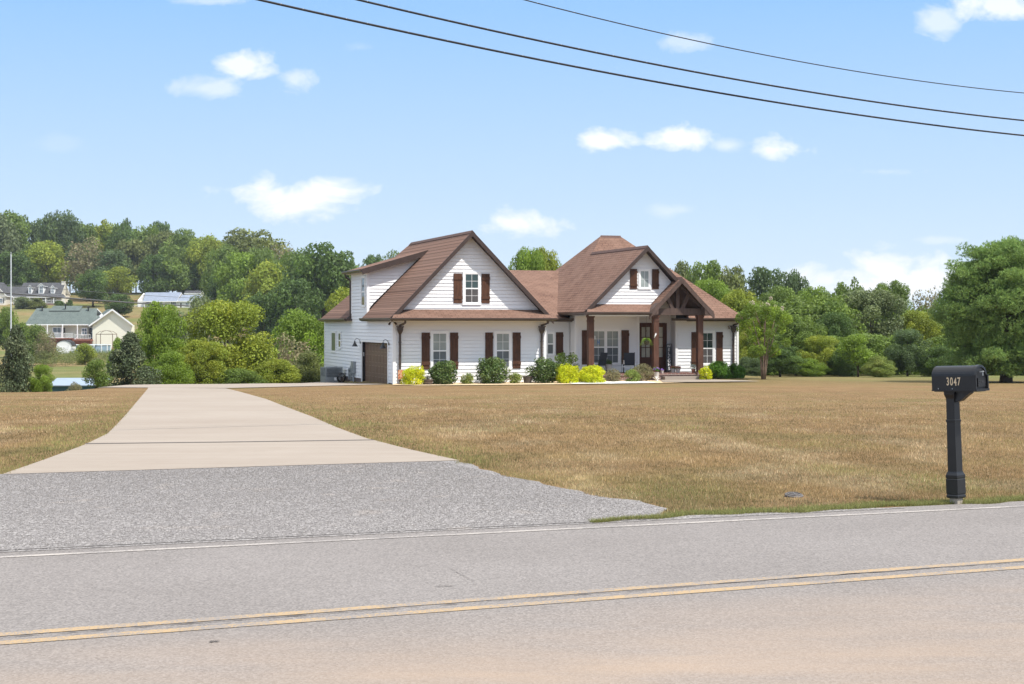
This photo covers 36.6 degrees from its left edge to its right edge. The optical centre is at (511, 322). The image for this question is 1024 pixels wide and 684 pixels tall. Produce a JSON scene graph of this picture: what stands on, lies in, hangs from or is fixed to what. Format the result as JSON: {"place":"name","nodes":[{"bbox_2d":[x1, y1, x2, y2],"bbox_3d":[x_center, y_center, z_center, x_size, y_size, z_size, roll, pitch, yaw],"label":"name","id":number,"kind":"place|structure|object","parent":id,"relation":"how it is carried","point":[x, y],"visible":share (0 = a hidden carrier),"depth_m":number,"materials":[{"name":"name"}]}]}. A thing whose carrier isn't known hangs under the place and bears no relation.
{"place":"outdoors","nodes":[
{"label":"outdoors","id":0,"kind":"place"},
{"bbox_2d":[4,388,455,473],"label":"driveway","id":1,"kind":"structure","parent":0,"point":[214,422],"depth_m":25.91,"materials":[{"name":"concrete"}]},
{"bbox_2d":[0,501,1023,683],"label":"road","id":2,"kind":"structure","parent":0,"point":[962,628],"depth_m":9.63,"materials":[{"name":"grey asphalt"}]},
{"bbox_2d":[0,507,901,551],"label":"gravel shoulder","id":3,"kind":"object","parent":2,"relation":"on","point":[671,518],"visible":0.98,"depth_m":13.12},
{"bbox_2d":[0,566,1023,644],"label":"line","id":4,"kind":"object","parent":2,"relation":"on","point":[453,609],"visible":1,"depth_m":9.57,"materials":[{"name":"yellow paint"}]},
{"bbox_2d":[0,558,1023,635],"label":"line","id":5,"kind":"object","parent":2,"relation":"on","point":[432,602],"visible":1,"depth_m":9.85,"materials":[{"name":"yellow paint"}]},
{"bbox_2d":[0,505,1023,557],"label":"edge line","id":6,"kind":"object","parent":2,"relation":"on","point":[493,532],"visible":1,"depth_m":12.99,"materials":[{"name":"white paint"}]},
{"bbox_2d":[0,292,1023,514],"bbox_3d":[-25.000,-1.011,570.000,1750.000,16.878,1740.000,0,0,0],"label":"lawn ground","id":7,"kind":"structure","parent":0,"point":[828,384],"depth_m":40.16,"materials":[{"name":"brown plant"}]},
{"bbox_2d":[0,306,18,355],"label":"broadleaf tree","id":8,"kind":"object","parent":7,"relation":"on","point":[4,323],"visible":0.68,"depth_m":239.02,"materials":[{"name":"green plant"}]},
{"bbox_2d":[0,212,22,282],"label":"broadleaf tree","id":9,"kind":"object","parent":7,"relation":"on","point":[8,238],"visible":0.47,"depth_m":438.81,"materials":[{"name":"green plant"}]},
{"bbox_2d":[0,324,34,391],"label":"cedar tree","id":10,"kind":"object","parent":7,"relation":"on","point":[15,377],"visible":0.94,"depth_m":65.74,"materials":[{"name":"green plant"}]},
{"bbox_2d":[2,209,32,254],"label":"broadleaf tree","id":11,"kind":"object","parent":7,"relation":"on","point":[19,224],"visible":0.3,"depth_m":467.21,"materials":[{"name":"green plant"}]},
{"bbox_2d":[0,249,41,285],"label":"broadleaf tree","id":12,"kind":"object","parent":7,"relation":"on","point":[21,272],"visible":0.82,"depth_m":427.35,"materials":[{"name":"green plant"}]},
{"bbox_2d":[0,281,70,304],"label":"dormer house","id":13,"kind":"structure","parent":7,"relation":"on","point":[46,290],"depth_m":410.25,"materials":[{"name":"beige"}]},
{"bbox_2d":[22,324,50,362],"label":"shrub","id":14,"kind":"object","parent":7,"relation":"on","point":[32,333],"visible":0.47,"depth_m":224.39,"materials":[{"name":"green plant"}]},
{"bbox_2d":[28,364,55,391],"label":"broadleaf tree","id":15,"kind":"object","parent":7,"relation":"on","point":[40,383],"visible":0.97,"depth_m":65.82,"materials":[{"name":"green plant"}]},
{"bbox_2d":[31,330,57,359],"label":"shrub","id":16,"kind":"object","parent":7,"relation":"on","point":[52,345],"visible":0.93,"depth_m":214.61,"materials":[{"name":"green plant"}]},
{"bbox_2d":[17,240,72,282],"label":"broadleaf tree","id":17,"kind":"object","parent":7,"relation":"on","point":[46,254],"visible":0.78,"depth_m":437.45,"materials":[{"name":"green plant"}]},
{"bbox_2d":[39,209,89,286],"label":"broadleaf tree","id":18,"kind":"object","parent":7,"relation":"on","point":[66,226],"visible":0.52,"depth_m":451.91,"materials":[{"name":"green plant"}]},
{"bbox_2d":[30,346,112,365],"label":"field brush","id":19,"kind":"object","parent":7,"relation":"on","point":[70,357],"visible":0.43,"depth_m":212.07,"materials":[{"name":"green plant"}]},
{"bbox_2d":[50,378,95,391],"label":"teal shed","id":20,"kind":"structure","parent":7,"relation":"on","point":[61,384],"depth_m":118.33,"materials":[{"name":"metal"}]},
{"bbox_2d":[26,304,133,344],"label":"yellow house","id":21,"kind":"structure","parent":7,"relation":"on","point":[78,324],"depth_m":300.12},
{"bbox_2d":[73,343,97,364],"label":"shrub","id":22,"kind":"object","parent":7,"relation":"on","point":[86,351],"visible":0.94,"depth_m":214.67,"materials":[{"name":"green plant"}]},
{"bbox_2d":[58,235,113,300],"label":"broadleaf tree","id":23,"kind":"object","parent":7,"relation":"on","point":[78,265],"visible":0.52,"depth_m":428.17,"materials":[{"name":"green plant"}]},
{"bbox_2d":[74,269,109,306],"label":"broadleaf tree","id":24,"kind":"object","parent":7,"relation":"on","point":[94,281],"visible":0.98,"depth_m":397.75,"materials":[{"name":"green plant"}]},
{"bbox_2d":[81,359,113,387],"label":"broadleaf tree","id":25,"kind":"object","parent":7,"relation":"on","point":[96,374],"visible":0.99,"depth_m":73.71,"materials":[{"name":"green plant"}]},
{"bbox_2d":[90,249,133,297],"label":"broadleaf tree","id":26,"kind":"object","parent":7,"relation":"on","point":[117,257],"visible":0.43,"depth_m":427.85,"materials":[{"name":"green plant"}]},
{"bbox_2d":[101,294,134,314],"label":"broadleaf tree","id":27,"kind":"object","parent":7,"relation":"on","point":[121,308],"visible":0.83,"depth_m":369.01,"materials":[{"name":"green plant"}]},
{"bbox_2d":[101,224,137,293],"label":"broadleaf tree","id":28,"kind":"object","parent":7,"relation":"on","point":[120,234],"visible":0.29,"depth_m":467.15,"materials":[{"name":"green plant"}]},
{"bbox_2d":[103,266,138,293],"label":"broadleaf tree","id":29,"kind":"object","parent":7,"relation":"on","point":[115,275],"visible":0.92,"depth_m":413.59,"materials":[{"name":"green plant"}]},
{"bbox_2d":[102,331,162,387],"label":"cedar tree","id":30,"kind":"object","parent":7,"relation":"on","point":[129,354],"visible":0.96,"depth_m":75.66,"materials":[{"name":"green plant"}]},
{"bbox_2d":[113,237,152,293],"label":"broadleaf tree","id":31,"kind":"object","parent":7,"relation":"on","point":[137,250],"visible":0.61,"depth_m":463.04,"materials":[{"name":"green plant"}]},
{"bbox_2d":[136,253,172,292],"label":"broadleaf tree","id":32,"kind":"object","parent":7,"relation":"on","point":[151,261],"visible":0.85,"depth_m":427.42,"materials":[{"name":"green plant"}]},
{"bbox_2d":[134,301,186,379],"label":"broadleaf tree","id":33,"kind":"object","parent":7,"relation":"on","point":[155,339],"visible":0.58,"depth_m":83.44,"materials":[{"name":"green plant"}]},
{"bbox_2d":[144,229,178,256],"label":"broadleaf tree","id":34,"kind":"object","parent":7,"relation":"on","point":[162,237],"visible":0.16,"depth_m":466.27,"materials":[{"name":"green plant"}]},
{"bbox_2d":[0,240,327,314],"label":"hillside wood","id":35,"kind":"object","parent":7,"relation":"on","point":[168,253],"visible":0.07,"depth_m":347.78,"materials":[{"name":"green plant"}]},
{"bbox_2d":[133,292,202,307],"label":"blue roof house","id":36,"kind":"structure","parent":7,"relation":"on","point":[173,298],"depth_m":401.13,"materials":[{"name":"grey"}]},
{"bbox_2d":[149,348,195,383],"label":"broadleaf tree","id":37,"kind":"object","parent":7,"relation":"on","point":[178,372],"visible":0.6,"depth_m":79.67,"materials":[{"name":"green plant"}]},
{"bbox_2d":[154,257,190,291],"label":"broadleaf tree","id":38,"kind":"object","parent":7,"relation":"on","point":[178,279],"visible":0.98,"depth_m":428.12,"materials":[{"name":"green plant"}]},
{"bbox_2d":[165,227,204,264],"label":"broadleaf tree","id":39,"kind":"object","parent":7,"relation":"on","point":[184,239],"visible":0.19,"depth_m":451.61,"materials":[{"name":"green plant"}]},
{"bbox_2d":[173,339,229,383],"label":"broadleaf tree","id":40,"kind":"object","parent":7,"relation":"on","point":[206,368],"visible":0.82,"depth_m":81.43,"materials":[{"name":"green plant"}]},
{"bbox_2d":[184,233,222,294],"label":"broadleaf tree","id":41,"kind":"object","parent":7,"relation":"on","point":[200,249],"visible":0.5,"depth_m":437.33,"materials":[{"name":"green plant"}]},
{"bbox_2d":[198,242,241,300],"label":"broadleaf tree","id":42,"kind":"object","parent":7,"relation":"on","point":[225,249],"visible":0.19,"depth_m":366.76,"materials":[{"name":"green plant"}]},
{"bbox_2d":[180,299,277,381],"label":"broadleaf tree","id":43,"kind":"object","parent":7,"relation":"on","point":[221,317],"visible":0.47,"depth_m":85.17,"materials":[{"name":"green plant"}]},
{"bbox_2d":[98,382,372,387],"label":"parking pad","id":44,"kind":"object","parent":7,"relation":"on","point":[234,385],"visible":0.98,"depth_m":67.24,"materials":[{"name":"concrete"}]},
{"bbox_2d":[320,366,342,381],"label":"air conditioner","id":45,"kind":"object","parent":44,"relation":"on","point":[329,373],"visible":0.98,"depth_m":79.95,"materials":[{"name":"metal"}]},
{"bbox_2d":[212,251,260,332],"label":"broadleaf tree","id":46,"kind":"object","parent":7,"relation":"on","point":[235,288],"visible":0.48,"depth_m":327.24,"materials":[{"name":"green plant"}]},
{"bbox_2d":[212,368,269,383],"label":"shrub","id":47,"kind":"object","parent":7,"relation":"on","point":[238,376],"visible":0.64,"depth_m":81.58,"materials":[{"name":"green plant"}]},
{"bbox_2d":[210,227,288,263],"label":"broadleaf tree","id":48,"kind":"object","parent":7,"relation":"on","point":[242,241],"visible":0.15,"depth_m":375.42,"materials":[{"name":"green plant"}]},
{"bbox_2d":[247,288,281,350],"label":"broadleaf tree","id":49,"kind":"object","parent":7,"relation":"on","point":[260,300],"visible":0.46,"depth_m":248.12,"materials":[{"name":"green plant"}]},
{"bbox_2d":[241,259,291,328],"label":"broadleaf tree","id":50,"kind":"object","parent":7,"relation":"on","point":[264,280],"visible":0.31,"depth_m":298.27,"materials":[{"name":"green plant"}]},
{"bbox_2d":[247,358,302,383],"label":"shrub","id":51,"kind":"object","parent":7,"relation":"on","point":[276,370],"visible":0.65,"depth_m":83.61,"materials":[{"name":"green plant"}]},
{"bbox_2d":[264,331,317,367],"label":"broadleaf tree","id":52,"kind":"object","parent":7,"relation":"on","point":[282,350],"visible":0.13,"depth_m":95.72,"materials":[{"name":"green plant"}]},
{"bbox_2d":[265,278,325,349],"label":"broadleaf tree","id":53,"kind":"object","parent":7,"relation":"on","point":[296,291],"visible":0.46,"depth_m":248.28,"materials":[{"name":"green plant"}]},
{"bbox_2d":[271,307,325,366],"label":"broadleaf tree","id":54,"kind":"object","parent":7,"relation":"on","point":[299,324],"visible":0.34,"depth_m":104.02,"materials":[{"name":"green plant"}]},
{"bbox_2d":[292,348,323,382],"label":"shrub","id":55,"kind":"object","parent":7,"relation":"on","point":[309,374],"visible":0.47,"depth_m":87.54,"materials":[{"name":"green plant"}]},
{"bbox_2d":[280,241,358,324],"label":"broadleaf tree","id":56,"kind":"object","parent":7,"relation":"on","point":[331,264],"visible":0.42,"depth_m":257.68,"materials":[{"name":"green plant"}]},
{"bbox_2d":[0,461,699,552],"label":"gravel apron","id":57,"kind":"object","parent":7,"relation":"on","point":[322,522],"visible":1,"depth_m":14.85,"materials":[{"name":"grey gravel"}]},
{"bbox_2d":[508,246,544,269],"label":"broadleaf tree","id":58,"kind":"object","parent":7,"relation":"on","point":[528,260],"visible":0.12,"depth_m":129.53,"materials":[{"name":"green plant"}]},
{"bbox_2d":[318,230,749,383],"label":"white house","id":59,"kind":"structure","parent":7,"relation":"on","point":[465,301],"depth_m":74.98,"materials":[{"name":"paint"}]},
{"bbox_2d":[365,342,386,382],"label":"garage door","id":60,"kind":"structure","parent":59,"relation":"in","point":[375,356],"depth_m":74.53,"materials":[{"name":"brown wood"}]},
{"bbox_2d":[430,331,448,369],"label":"window","id":61,"kind":"structure","parent":59,"relation":"in","point":[439,340],"depth_m":71.12,"materials":[{"name":"white glass"}]},
{"bbox_2d":[462,271,480,304],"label":"window","id":62,"kind":"structure","parent":59,"relation":"in","point":[471,279],"depth_m":71.61,"materials":[{"name":"white glass"}]},
{"bbox_2d":[494,331,511,369],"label":"window","id":63,"kind":"structure","parent":59,"relation":"in","point":[502,339],"depth_m":72.10,"materials":[{"name":"white glass"}]},
{"bbox_2d":[594,329,620,364],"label":"window","id":64,"kind":"structure","parent":59,"relation":"in","point":[610,339],"depth_m":76.79,"materials":[{"name":"white glass"}]},
{"bbox_2d":[640,325,651,370],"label":"front door","id":65,"kind":"structure","parent":59,"relation":"in","point":[645,350],"depth_m":78.55,"materials":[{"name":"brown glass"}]},
{"bbox_2d":[703,331,714,365],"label":"window","id":66,"kind":"structure","parent":59,"relation":"in","point":[708,336],"depth_m":78.93,"materials":[{"name":"white glass"}]},
{"bbox_2d":[393,380,678,384],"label":"bed gravel","id":67,"kind":"structure","parent":7,"relation":"on","point":[555,382],"depth_m":70.64,"materials":[{"name":"white gravel"}]},
{"bbox_2d":[400,365,425,384],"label":"golden shrub","id":68,"kind":"object","parent":67,"relation":"on","point":[410,374],"visible":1,"depth_m":69.36,"materials":[{"name":"yellow plant"}]},
{"bbox_2d":[428,360,457,383],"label":"holly bush","id":69,"kind":"object","parent":67,"relation":"on","point":[442,372],"visible":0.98,"depth_m":69.70,"materials":[{"name":"green plant"}]},
{"bbox_2d":[476,356,510,383],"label":"holly bush","id":70,"kind":"object","parent":67,"relation":"on","point":[492,367],"visible":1,"depth_m":70.58,"materials":[{"name":"green plant"}]},
{"bbox_2d":[524,357,557,382],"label":"holly bush","id":71,"kind":"object","parent":67,"relation":"on","point":[545,372],"visible":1,"depth_m":71.21,"materials":[{"name":"green plant"}]},
{"bbox_2d":[555,363,580,382],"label":"golden shrub","id":72,"kind":"object","parent":67,"relation":"on","point":[563,370],"visible":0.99,"depth_m":71.16,"materials":[{"name":"yellow plant"}]},
{"bbox_2d":[570,381,657,383],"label":"white bed gravel","id":73,"kind":"structure","parent":67,"relation":"on","point":[617,382],"depth_m":71.53,"materials":[{"name":"white gravel"}]},
{"bbox_2d":[577,365,605,382],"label":"golden shrub","id":74,"kind":"object","parent":73,"relation":"on","point":[596,372],"visible":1,"depth_m":71.28,"materials":[{"name":"yellow plant"}]},
{"bbox_2d":[685,260,723,285],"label":"broadleaf tree","id":75,"kind":"object","parent":7,"relation":"on","point":[709,271],"visible":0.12,"depth_m":169.18,"materials":[{"name":"green plant"}]},
{"bbox_2d":[695,277,729,300],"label":"broadleaf tree","id":76,"kind":"object","parent":7,"relation":"on","point":[717,290],"visible":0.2,"depth_m":117.27,"materials":[{"name":"green plant"}]},
{"bbox_2d":[715,264,748,294],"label":"broadleaf tree","id":77,"kind":"object","parent":7,"relation":"on","point":[736,280],"visible":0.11,"depth_m":164.48,"materials":[{"name":"green plant"}]},
{"bbox_2d":[720,289,764,321],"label":"broadleaf tree","id":78,"kind":"object","parent":7,"relation":"on","point":[737,300],"visible":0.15,"depth_m":111.29,"materials":[{"name":"green plant"}]},
{"bbox_2d":[739,319,770,360],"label":"broadleaf tree","id":79,"kind":"object","parent":7,"relation":"on","point":[743,344],"visible":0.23,"depth_m":95.54,"materials":[{"name":"green plant"}]},
{"bbox_2d":[734,297,792,379],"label":"crepe myrtle","id":80,"kind":"object","parent":7,"relation":"on","point":[755,332],"visible":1,"depth_m":76.45,"materials":[{"name":"green plant"}]},
{"bbox_2d":[743,265,788,297],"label":"broadleaf tree","id":81,"kind":"object","parent":7,"relation":"on","point":[763,283],"visible":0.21,"depth_m":169.14,"materials":[{"name":"green plant"}]},
{"bbox_2d":[756,284,799,309],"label":"broadleaf tree","id":82,"kind":"object","parent":7,"relation":"on","point":[781,292],"visible":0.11,"depth_m":119.38,"materials":[{"name":"green plant"}]},
{"bbox_2d":[756,345,806,376],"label":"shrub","id":83,"kind":"object","parent":7,"relation":"on","point":[781,364],"visible":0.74,"depth_m":90.30,"materials":[{"name":"green plant"}]},
{"bbox_2d":[762,314,828,375],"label":"broadleaf tree","id":84,"kind":"object","parent":7,"relation":"on","point":[795,329],"visible":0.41,"depth_m":95.29,"materials":[{"name":"green plant"}]},
{"bbox_2d":[782,269,809,299],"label":"broadleaf tree","id":85,"kind":"object","parent":7,"relation":"on","point":[793,279],"visible":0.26,"depth_m":167.76,"materials":[{"name":"green plant"}]},
{"bbox_2d":[587,492,1023,522],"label":"green verge grass","id":86,"kind":"structure","parent":7,"relation":"on","point":[874,504],"depth_m":14.62,"materials":[{"name":"green plant"}]},
{"bbox_2d":[793,358,831,376],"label":"shrub","id":87,"kind":"object","parent":7,"relation":"on","point":[815,369],"visible":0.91,"depth_m":91.54,"materials":[{"name":"green plant"}]},
{"bbox_2d":[796,334,839,370],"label":"broadleaf tree","id":88,"kind":"object","parent":7,"relation":"on","point":[813,342],"visible":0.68,"depth_m":93.51,"materials":[{"name":"green plant"}]},
{"bbox_2d":[814,311,857,369],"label":"broadleaf tree","id":89,"kind":"object","parent":7,"relation":"on","point":[835,323],"visible":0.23,"depth_m":99.43,"materials":[{"name":"green plant"}]},
{"bbox_2d":[824,347,864,376],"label":"shrub","id":90,"kind":"object","parent":7,"relation":"on","point":[842,367],"visible":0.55,"depth_m":92.50,"materials":[{"name":"green plant"}]},
{"bbox_2d":[835,334,877,376],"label":"broadleaf tree","id":91,"kind":"object","parent":7,"relation":"on","point":[859,353],"visible":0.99,"depth_m":90.63,"materials":[{"name":"green plant"}]},
{"bbox_2d":[722,288,997,375],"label":"woodland edge","id":92,"kind":"object","parent":7,"relation":"on","point":[815,308],"visible":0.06,"depth_m":103.52,"materials":[{"name":"green plant"}]},
{"bbox_2d":[841,287,907,339],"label":"broadleaf tree","id":93,"kind":"object","parent":7,"relation":"on","point":[876,304],"visible":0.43,"depth_m":107.06,"materials":[{"name":"green plant"}]},
{"bbox_2d":[860,355,897,376],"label":"shrub","id":94,"kind":"object","parent":7,"relation":"on","point":[881,369],"visible":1,"depth_m":89.64,"materials":[{"name":"green plant"}]},
{"bbox_2d":[874,280,913,323],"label":"broadleaf tree","id":95,"kind":"object","parent":7,"relation":"on","point":[898,289],"visible":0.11,"depth_m":134.41,"materials":[{"name":"green plant"}]},
{"bbox_2d":[883,329,932,375],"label":"broadleaf tree","id":96,"kind":"object","parent":7,"relation":"on","point":[904,357],"visible":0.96,"depth_m":92.45,"materials":[{"name":"green plant"}]},
{"bbox_2d":[898,310,946,348],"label":"broadleaf tree","id":97,"kind":"object","parent":7,"relation":"on","point":[921,321],"visible":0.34,"depth_m":107.20,"materials":[{"name":"green plant"}]},
{"bbox_2d":[916,345,957,376],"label":"shrub","id":98,"kind":"object","parent":7,"relation":"on","point":[930,364],"visible":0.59,"depth_m":91.79,"materials":[{"name":"green plant"}]},
{"bbox_2d":[932,365,989,503],"bbox_3d":[4.370,1.140,15.040,0.220,1.455,0.527,-1,-2,-39],"label":"mailbox","id":99,"kind":"object","parent":7,"relation":"on","point":[956,385],"visible":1,"depth_m":15.06,"materials":[{"name":"black metal"}]},
{"bbox_2d":[971,365,989,390],"bbox_3d":[4.495,0.530,14.874,0.220,0.251,0.074,-1,-2,-39],"label":"door","id":100,"kind":"structure","parent":99,"relation":"in","point":[979,377],"depth_m":14.86,"materials":[{"name":"grey metal"}]},
{"bbox_2d":[928,235,1023,382],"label":"broadleaf tree","id":101,"kind":"object","parent":7,"relation":"on","point":[981,314],"visible":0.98,"depth_m":73.42,"materials":[{"name":"green plant"}]},
{"bbox_2d":[0,0,1023,310],"label":"sky","id":102,"kind":"structure","parent":0,"point":[205,117],"materials":[{"name":"blue"}]},
{"bbox_2d":[257,0,1023,135],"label":"overhead cable","id":103,"kind":"object","parent":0,"point":[408,32],"visible":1,"depth_m":30.27,"materials":[{"name":"metal"}]},
{"bbox_2d":[356,0,1023,120],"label":"overhead cable","id":104,"kind":"object","parent":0,"point":[478,27],"visible":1,"depth_m":30.90,"materials":[{"name":"metal"}]},
{"bbox_2d":[525,0,1022,92],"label":"overhead cable","id":105,"kind":"object","parent":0,"point":[759,53],"visible":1,"depth_m":32.16,"materials":[{"name":"metal"}]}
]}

